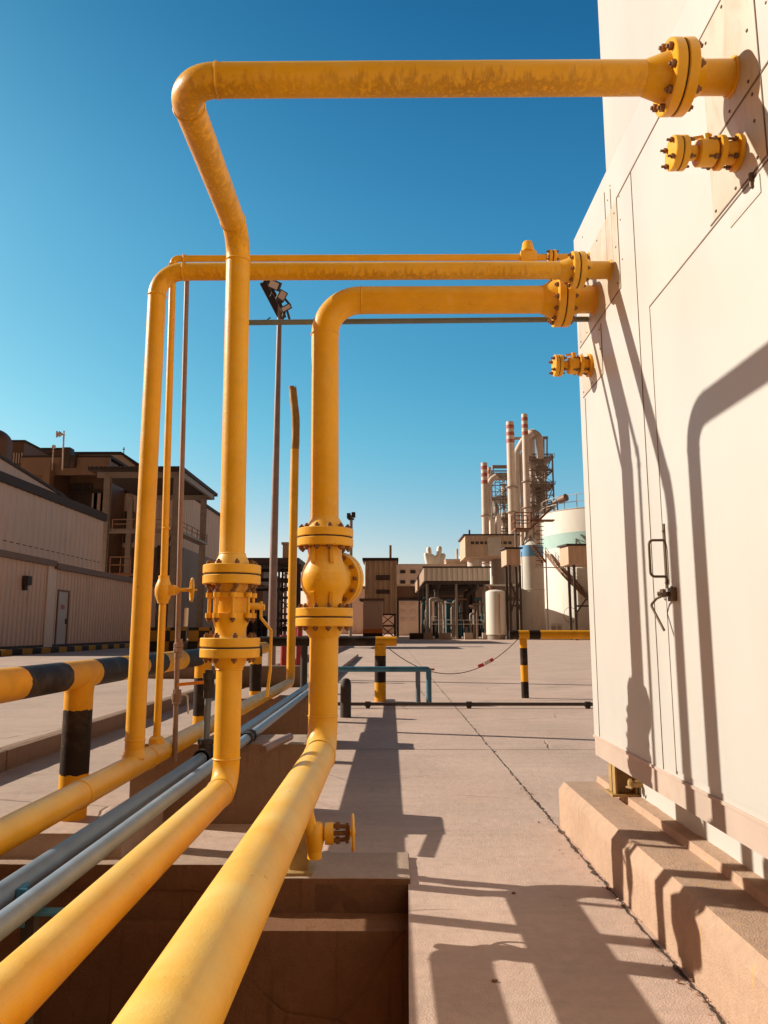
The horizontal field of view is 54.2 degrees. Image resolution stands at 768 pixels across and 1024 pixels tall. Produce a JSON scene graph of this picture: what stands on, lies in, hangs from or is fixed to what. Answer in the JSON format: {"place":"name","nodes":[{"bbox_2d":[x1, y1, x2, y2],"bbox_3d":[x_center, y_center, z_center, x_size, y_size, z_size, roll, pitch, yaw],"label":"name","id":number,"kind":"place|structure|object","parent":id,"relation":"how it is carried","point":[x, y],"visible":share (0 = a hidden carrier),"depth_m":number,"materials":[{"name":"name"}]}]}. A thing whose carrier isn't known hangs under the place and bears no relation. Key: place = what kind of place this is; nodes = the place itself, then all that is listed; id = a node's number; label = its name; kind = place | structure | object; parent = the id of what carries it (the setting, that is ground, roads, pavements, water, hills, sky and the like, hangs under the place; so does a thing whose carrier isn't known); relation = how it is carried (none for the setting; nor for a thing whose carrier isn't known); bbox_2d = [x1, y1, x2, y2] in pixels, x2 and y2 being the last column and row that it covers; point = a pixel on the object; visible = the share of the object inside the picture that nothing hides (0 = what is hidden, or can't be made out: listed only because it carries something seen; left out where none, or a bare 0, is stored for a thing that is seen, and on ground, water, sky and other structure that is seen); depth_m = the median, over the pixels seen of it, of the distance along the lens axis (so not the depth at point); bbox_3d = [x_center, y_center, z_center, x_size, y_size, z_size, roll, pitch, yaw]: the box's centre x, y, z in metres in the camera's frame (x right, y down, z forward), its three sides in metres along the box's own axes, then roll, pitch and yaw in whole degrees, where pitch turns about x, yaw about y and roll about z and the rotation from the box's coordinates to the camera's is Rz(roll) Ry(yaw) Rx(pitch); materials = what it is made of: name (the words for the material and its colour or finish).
{"place":"outdoors","nodes":[
{"label":"outdoors","id":0,"kind":"place"},
{"bbox_2d":[12,440,77,466],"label":"building","id":1,"kind":"structure","parent":0,"point":[21,447],"depth_m":119.27,"materials":[{"name":"brown concrete"}]},
{"bbox_2d":[13,453,22,462],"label":"window","id":2,"kind":"structure","parent":1,"relation":"in","point":[16,456],"depth_m":118.03,"materials":[{"name":"grey metal"}]},
{"bbox_2d":[0,549,155,648],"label":"annex building","id":3,"kind":"structure","parent":0,"point":[44,602],"depth_m":40.80,"materials":[{"name":"paint"}]},
{"bbox_2d":[54,589,69,643],"bbox_3d":[-17.630,5.882,41.086,0.120,3.210,1.480,0,-9,0],"label":"door","id":4,"kind":"structure","parent":3,"relation":"in","point":[63,596],"depth_m":41.17,"materials":[{"name":"paint"}]},
{"bbox_2d":[149,627,186,650],"bbox_3d":[-10.797,6.367,37.554,1.800,1.180,0.640,0,-9,0],"label":"chequered block","id":5,"kind":"object","parent":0,"point":[169,638],"depth_m":37.42,"materials":[{"name":"paint"}]},
{"bbox_2d":[0,637,346,747],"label":"road","id":6,"kind":"structure","parent":0,"point":[25,719],"depth_m":11.52,"materials":[{"name":"beige concrete"}]},
{"bbox_2d":[0,430,12,460],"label":"domed silo","id":7,"kind":"object","parent":6,"relation":"on","point":[6,445],"visible":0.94,"depth_m":112.57,"materials":[{"name":"beige metal"}]},
{"bbox_2d":[0,471,107,570],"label":"factory building","id":8,"kind":"structure","parent":6,"relation":"on","point":[37,521],"depth_m":69.08,"materials":[{"name":"brown metal"}]},
{"bbox_2d":[0,454,66,496],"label":"roof","id":9,"kind":"structure","parent":8,"relation":"on","point":[7,466],"depth_m":65.52,"materials":[{"name":"beige metal"}]},
{"bbox_2d":[0,643,129,655],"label":"striped kerb","id":10,"kind":"structure","parent":6,"relation":"on","point":[19,651],"depth_m":35.79,"materials":[{"name":"paint"}]},
{"bbox_2d":[21,455,127,572],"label":"factory building","id":11,"kind":"structure","parent":6,"relation":"on","point":[80,476],"depth_m":103.53,"materials":[{"name":"beige concrete"}]},
{"bbox_2d":[52,444,55,469],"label":"antenna mast","id":12,"kind":"object","parent":11,"relation":"attached to","point":[53,446],"visible":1,"depth_m":100.77,"materials":[{"name":"grey metal"}]},
{"bbox_2d":[56,431,76,469],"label":"siren mast","id":13,"kind":"object","parent":11,"relation":"on","point":[68,458],"visible":1,"depth_m":101.02,"materials":[{"name":"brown metal"}]},
{"bbox_2d":[74,447,138,465],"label":"roof","id":14,"kind":"structure","parent":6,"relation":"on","point":[124,458],"depth_m":138.42,"materials":[{"name":"brown metal"}]},
{"bbox_2d":[68,490,219,636],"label":"factory building","id":15,"kind":"structure","parent":6,"relation":"on","point":[191,517],"depth_m":109.14,"materials":[{"name":"brown metal"}]},
{"bbox_2d":[123,511,134,542],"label":"window","id":16,"kind":"structure","parent":15,"relation":"in","point":[125,513],"depth_m":106.74,"materials":[{"name":"black glass"}]},
{"bbox_2d":[155,545,169,626],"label":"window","id":17,"kind":"structure","parent":15,"relation":"in","point":[159,546],"depth_m":105.76,"materials":[{"name":"black glass"}]},
{"bbox_2d":[88,466,217,626],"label":"steel canopy","id":18,"kind":"object","parent":6,"relation":"on","point":[126,479],"visible":0.58,"depth_m":89.97,"materials":[{"name":"metal"}]},
{"bbox_2d":[247,558,305,637],"bbox_3d":[-9.667,7.639,62.145,6.354,7.062,7.000,0,-9,0],"label":"pipe rack","id":19,"kind":"object","parent":6,"relation":"on","point":[258,627],"visible":0.24,"depth_m":60.84,"materials":[{"name":"brown metal"}]},
{"bbox_2d":[0,654,357,856],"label":"path","id":20,"kind":"structure","parent":0,"point":[23,785],"depth_m":6.09,"materials":[{"name":"beige concrete"}]},
{"bbox_2d":[0,642,269,821],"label":"pipe barrier","id":21,"kind":"object","parent":20,"relation":"on","point":[76,682],"visible":0.66,"depth_m":5.06,"materials":[{"name":"metal"}]},
{"bbox_2d":[187,627,212,649],"bbox_3d":[-9.172,6.365,37.541,1.150,1.180,0.640,0,-9,0],"label":"chequered block","id":22,"kind":"object","parent":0,"point":[195,634],"depth_m":37.43,"materials":[{"name":"paint"}]},
{"bbox_2d":[0,850,409,1023],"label":"concrete pier","id":23,"kind":"structure","parent":0,"point":[309,964],"depth_m":4.17,"materials":[{"name":"brown concrete"}]},
{"bbox_2d":[112,279,597,1023],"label":"pipeline","id":24,"kind":"object","parent":23,"relation":"on","point":[194,975],"visible":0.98,"depth_m":4.52,"materials":[{"name":"yellow paint"}]},
{"bbox_2d":[0,0,605,625],"label":"sky","id":25,"kind":"structure","parent":0,"point":[102,185],"materials":[{"name":"blue"}]},
{"bbox_2d":[315,884,407,912],"bbox_3d":[-1.439,2.051,1.138,3.100,0.900,6.860,0,-9,0],"label":"trench","id":26,"kind":"object","parent":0,"point":[388,898],"visible":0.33,"depth_m":4.17,"materials":[{"name":"concrete"}]},
{"bbox_2d":[16,881,64,1023],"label":"pipe bracket","id":27,"kind":"object","parent":26,"relation":"on","point":[29,927],"visible":0.4,"depth_m":2.27,"materials":[{"name":"teal paint"}]},
{"bbox_2d":[397,564,465,635],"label":"factory building","id":28,"kind":"structure","parent":0,"point":[408,610],"depth_m":173.65,"materials":[{"name":"grey metal"}]},
{"bbox_2d":[424,546,445,563],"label":"vent cluster","id":29,"kind":"object","parent":28,"relation":"on","point":[437,558],"visible":0.75,"depth_m":177.90,"materials":[{"name":"white paint"}]},
{"bbox_2d":[185,630,730,1023],"bbox_3d":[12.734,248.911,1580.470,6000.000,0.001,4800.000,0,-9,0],"label":"pavement","id":30,"kind":"structure","parent":0,"point":[447,807],"depth_m":5.12,"materials":[{"name":"concrete"}]},
{"bbox_2d":[0,658,295,772],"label":"kerb","id":31,"kind":"structure","parent":30,"relation":"on","point":[24,752],"depth_m":7.74,"materials":[{"name":"concrete"}]},
{"bbox_2d":[129,734,306,823],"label":"concrete pier","id":32,"kind":"structure","parent":30,"relation":"on","point":[261,777],"depth_m":5.53,"materials":[{"name":"brown concrete"}]},
{"bbox_2d":[0,670,308,909],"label":"blue pipe","id":33,"kind":"object","parent":32,"relation":"on","point":[37,870],"visible":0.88,"depth_m":3.19,"materials":[{"name":"metal"}]},
{"bbox_2d":[0,688,308,940],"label":"blue pipe","id":34,"kind":"object","parent":32,"relation":"on","point":[22,909],"visible":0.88,"depth_m":2.70,"materials":[{"name":"metal"}]},
{"bbox_2d":[259,733,293,753],"bbox_3d":[-0.764,1.651,5.371,0.053,0.054,0.620,-2,-9,10],"label":"pipe offcut","id":35,"kind":"object","parent":32,"relation":"on","point":[273,744],"visible":1,"depth_m":5.29,"materials":[{"name":"grey metal"}]},
{"bbox_2d":[148,665,300,686],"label":"wall","id":36,"kind":"structure","parent":30,"relation":"on","point":[278,674],"depth_m":16.67,"materials":[{"name":"concrete"}]},
{"bbox_2d":[248,572,280,635],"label":"factory building","id":37,"kind":"structure","parent":30,"relation":"on","point":[263,596],"depth_m":83.35,"materials":[{"name":"brown metal"}]},
{"bbox_2d":[241,695,307,734],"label":"concrete pier","id":38,"kind":"structure","parent":30,"relation":"on","point":[294,720],"depth_m":9.18,"materials":[{"name":"beige concrete"}]},
{"bbox_2d":[260,280,291,665],"bbox_3d":[-3.329,-1.245,22.287,1.080,12.156,0.659,0,-9,0],"label":"floodlight mast","id":39,"kind":"object","parent":30,"relation":"on","point":[269,288],"visible":0.87,"depth_m":22.47,"materials":[{"name":"metal"}]},
{"bbox_2d":[281,542,288,634],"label":"dust hopper","id":40,"kind":"object","parent":30,"relation":"on","point":[285,554],"visible":0.28,"depth_m":66.37,"materials":[{"name":"metal"}]},
{"bbox_2d":[280,626,302,665],"bbox_3d":[-2.548,3.870,20.671,0.670,1.550,0.240,0,-9,0],"label":"hydrant","id":41,"kind":"object","parent":30,"relation":"on","point":[283,658],"visible":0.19,"depth_m":20.60,"materials":[{"name":"red paint"}]},
{"bbox_2d":[260,636,396,701],"bbox_3d":[-1.114,3.111,14.908,2.730,1.265,0.224,0,-9,0],"label":"pipe barrier","id":42,"kind":"object","parent":30,"relation":"on","point":[380,643],"visible":0.7,"depth_m":14.89,"materials":[{"name":"metal"}]},
{"bbox_2d":[340,678,350,717],"bbox_3d":[-0.621,3.012,12.186,0.176,0.620,0.176,0,-9,0],"label":"bollard","id":43,"kind":"object","parent":30,"relation":"on","point":[345,698],"visible":1,"depth_m":12.12,"materials":[{"name":"metal"}]},
{"bbox_2d":[347,512,354,635],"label":"lamp mast","id":44,"kind":"object","parent":30,"relation":"on","point":[350,517],"visible":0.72,"depth_m":75.57,"materials":[{"name":"grey metal"}]},
{"bbox_2d":[341,586,393,633],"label":"hall","id":45,"kind":"structure","parent":30,"relation":"on","point":[357,617],"depth_m":227.74,"materials":[{"name":"grey metal"}]},
{"bbox_2d":[359,598,383,635],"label":"control cabin","id":46,"kind":"object","parent":30,"relation":"on","point":[372,616],"visible":0.84,"depth_m":99.01,"materials":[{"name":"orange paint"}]},
{"bbox_2d":[362,545,397,635],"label":"hopper building","id":47,"kind":"structure","parent":30,"relation":"on","point":[380,577],"depth_m":129.64,"materials":[{"name":"brown metal"}]},
{"bbox_2d":[338,666,431,701],"bbox_3d":[-0.039,3.316,14.409,1.887,0.707,0.400,0,-9,0],"label":"rail","id":48,"kind":"object","parent":30,"relation":"on","point":[417,670],"visible":0.84,"depth_m":14.27,"materials":[{"name":"teal metal"}]},
{"bbox_2d":[409,633,422,638],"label":"concrete block","id":49,"kind":"object","parent":30,"relation":"on","point":[415,635],"depth_m":109.49,"materials":[{"name":"concrete"}]},
{"bbox_2d":[424,633,432,638],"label":"concrete block","id":50,"kind":"object","parent":30,"relation":"on","point":[428,635],"depth_m":107.50,"materials":[{"name":"beige concrete"}]},
{"bbox_2d":[439,633,450,639],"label":"concrete block","id":51,"kind":"object","parent":30,"relation":"on","point":[444,636],"depth_m":107.47,"materials":[{"name":"beige concrete"}]},
{"bbox_2d":[415,566,490,638],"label":"open shed","id":52,"kind":"structure","parent":30,"relation":"on","point":[466,582],"depth_m":113.46,"materials":[{"name":"grey metal"}]},
{"bbox_2d":[396,584,518,636],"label":"rack","id":53,"kind":"object","parent":30,"relation":"on","point":[405,592],"visible":0.17,"depth_m":149.33,"materials":[{"name":"grey metal"}]},
{"bbox_2d":[338,701,592,708],"bbox_3d":[2.361,3.470,13.507,8.500,0.123,0.100,0,-9,0],"label":"ground pipe","id":54,"kind":"object","parent":30,"relation":"on","point":[470,704],"visible":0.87,"depth_m":13.49,"materials":[{"name":"brown metal"}]},
{"bbox_2d":[464,633,472,639],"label":"concrete block","id":55,"kind":"object","parent":30,"relation":"on","point":[468,636],"depth_m":107.45,"materials":[{"name":"beige concrete"}]},
{"bbox_2d":[482,633,487,639],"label":"concrete block","id":56,"kind":"structure","parent":30,"relation":"on","point":[484,636],"depth_m":107.43,"materials":[{"name":"beige concrete"}]},
{"bbox_2d":[480,462,490,565],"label":"chimney stack","id":57,"kind":"object","parent":30,"relation":"on","point":[485,515],"visible":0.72,"depth_m":325.17,"materials":[{"name":"grey metal"}]},
{"bbox_2d":[487,467,491,513],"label":"chimney stack","id":58,"kind":"object","parent":30,"relation":"on","point":[488,471],"visible":0.23,"depth_m":339.31,"materials":[{"name":"grey metal"}]},
{"bbox_2d":[486,586,505,639],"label":"vessel","id":59,"kind":"object","parent":30,"relation":"on","point":[495,615],"visible":1,"depth_m":105.80,"materials":[{"name":"white paint"}]},
{"bbox_2d":[488,465,507,583],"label":"preheater tower","id":60,"kind":"structure","parent":30,"relation":"on","point":[498,523],"depth_m":333.94,"materials":[{"name":"metal"}]},
{"bbox_2d":[499,547,522,639],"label":"box hopper","id":61,"kind":"object","parent":30,"relation":"on","point":[510,557],"visible":0.96,"depth_m":106.30,"materials":[{"name":"brown metal"}]},
{"bbox_2d":[505,421,519,628],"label":"chimney stack","id":62,"kind":"object","parent":30,"relation":"on","point":[511,486],"visible":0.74,"depth_m":261.68,"materials":[{"name":"grey metal"}]},
{"bbox_2d":[521,413,531,542],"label":"chimney stack","id":63,"kind":"object","parent":30,"relation":"on","point":[526,482],"visible":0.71,"depth_m":258.08,"materials":[{"name":"grey metal"}]},
{"bbox_2d":[511,502,554,629],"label":"access platform","id":64,"kind":"structure","parent":30,"relation":"on","point":[528,529],"depth_m":118.02,"materials":[{"name":"grey metal"}]},
{"bbox_2d":[514,429,556,545],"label":"preheater tower","id":65,"kind":"structure","parent":30,"relation":"on","point":[541,487],"depth_m":268.82,"materials":[{"name":"metal"}]},
{"bbox_2d":[519,535,563,629],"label":"storage tank","id":66,"kind":"object","parent":30,"relation":"on","point":[533,594],"visible":0.73,"depth_m":115.90,"materials":[{"name":"white metal"}]},
{"bbox_2d":[509,630,589,697],"bbox_3d":[4.477,3.165,15.644,3.700,1.389,0.186,0,-9,0],"label":"pipe barrier","id":67,"kind":"object","parent":30,"relation":"on","point":[523,636],"visible":0.44,"depth_m":15.66,"materials":[{"name":"metal"}]},
{"bbox_2d":[387,639,517,673],"bbox_3d":[1.454,2.938,15.304,2.874,0.722,0.045,3,-9,-16],"label":"barrier chain","id":68,"kind":"object","parent":67,"relation":"hanging from","point":[486,662],"visible":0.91,"depth_m":15.40,"materials":[{"name":"brown metal"}]},
{"bbox_2d":[403,645,724,1023],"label":"pavement joint","id":69,"kind":"object","parent":30,"relation":"on","point":[683,975],"visible":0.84,"depth_m":3.76,"materials":[{"name":"concrete"}]},
{"bbox_2d":[539,493,589,629],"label":"storage tank","id":70,"kind":"object","parent":30,"relation":"on","point":[567,526],"visible":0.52,"depth_m":119.78,"materials":[{"name":"white metal"}]},
{"bbox_2d":[557,544,588,639],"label":"box hopper","id":71,"kind":"object","parent":30,"relation":"on","point":[573,556],"visible":0.49,"depth_m":100.26,"materials":[{"name":"brown metal"}]},
{"bbox_2d":[509,773,726,1020],"bbox_3d":[1.205,2.116,4.510,0.182,0.019,5.966,0,-9,0],"label":"rubble","id":72,"kind":"object","parent":30,"relation":"on","point":[678,981],"visible":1,"depth_m":3.82,"materials":[{"name":"concrete"}]},
{"bbox_2d":[559,775,767,1023],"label":"concrete plinth","id":73,"kind":"structure","parent":30,"relation":"on","point":[696,904],"depth_m":3.35,"materials":[{"name":"beige concrete"}]},
{"bbox_2d":[574,0,767,880],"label":"metal enclosure","id":74,"kind":"object","parent":73,"relation":"on","point":[672,333],"visible":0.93,"depth_m":3.52,"materials":[{"name":"beige paint"}]},
{"bbox_2d":[0,251,612,855],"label":"pipeline","id":75,"kind":"object","parent":74,"relation":"attached to","point":[576,269],"visible":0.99,"depth_m":4.56,"materials":[{"name":"yellow paint"}]},
{"bbox_2d":[171,281,188,761],"bbox_3d":[0.016,-0.055,4.999,2.824,3.306,0.066,0,-9,0],"label":"thin pipe","id":76,"kind":"object","parent":75,"relation":"attached to","point":[176,696],"visible":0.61,"depth_m":4.95,"materials":[{"name":"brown metal"}]},
{"bbox_2d":[148,240,589,744],"bbox_3d":[-0.023,-0.207,4.922,2.920,3.341,0.146,0,-9,0],"label":"pipeline","id":77,"kind":"object","parent":75,"relation":"attached to","point":[165,589],"visible":0.81,"depth_m":5.05,"materials":[{"name":"yellow paint"}]},
{"bbox_2d":[0,36,740,1023],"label":"pipeline","id":78,"kind":"object","parent":74,"relation":"attached to","point":[676,76],"visible":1,"depth_m":2.97,"materials":[{"name":"yellow paint"}]},
{"bbox_2d":[224,316,588,331],"bbox_3d":[0.165,0.106,4.947,2.526,2.932,0.060,0,-9,0],"label":"thin pipe","id":79,"kind":"object","parent":74,"relation":"attached to","point":[420,320],"visible":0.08,"depth_m":5.15,"materials":[{"name":"metal"}]},
{"bbox_2d":[548,352,592,376],"bbox_3d":[1.273,-1.002,5.112,0.289,0.170,0.158,0,-9,0],"label":"capped valve","id":80,"kind":"object","parent":74,"relation":"attached to","point":[578,365],"visible":1,"depth_m":5.06,"materials":[{"name":"yellow paint"}]},
{"bbox_2d":[660,133,745,171],"bbox_3d":[1.249,-1.412,2.944,0.303,0.149,0.138,0,-9,0],"label":"capped valve","id":81,"kind":"object","parent":74,"relation":"attached to","point":[707,151],"visible":1,"depth_m":2.90,"materials":[{"name":"yellow paint"}]},
{"bbox_2d":[648,158,767,815],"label":"door","id":82,"kind":"structure","parent":74,"relation":"in","point":[709,323],"depth_m":3.11,"materials":[{"name":"beige paint"}]},
{"bbox_2d":[444,549,481,565],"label":"factory building","id":83,"kind":"structure","parent":0,"point":[452,561],"depth_m":190.16,"materials":[{"name":"grey metal"}]},
{"bbox_2d":[458,530,519,635],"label":"silo house","id":84,"kind":"structure","parent":0,"point":[476,549],"depth_m":160.93,"materials":[{"name":"grey metal"}]}
]}

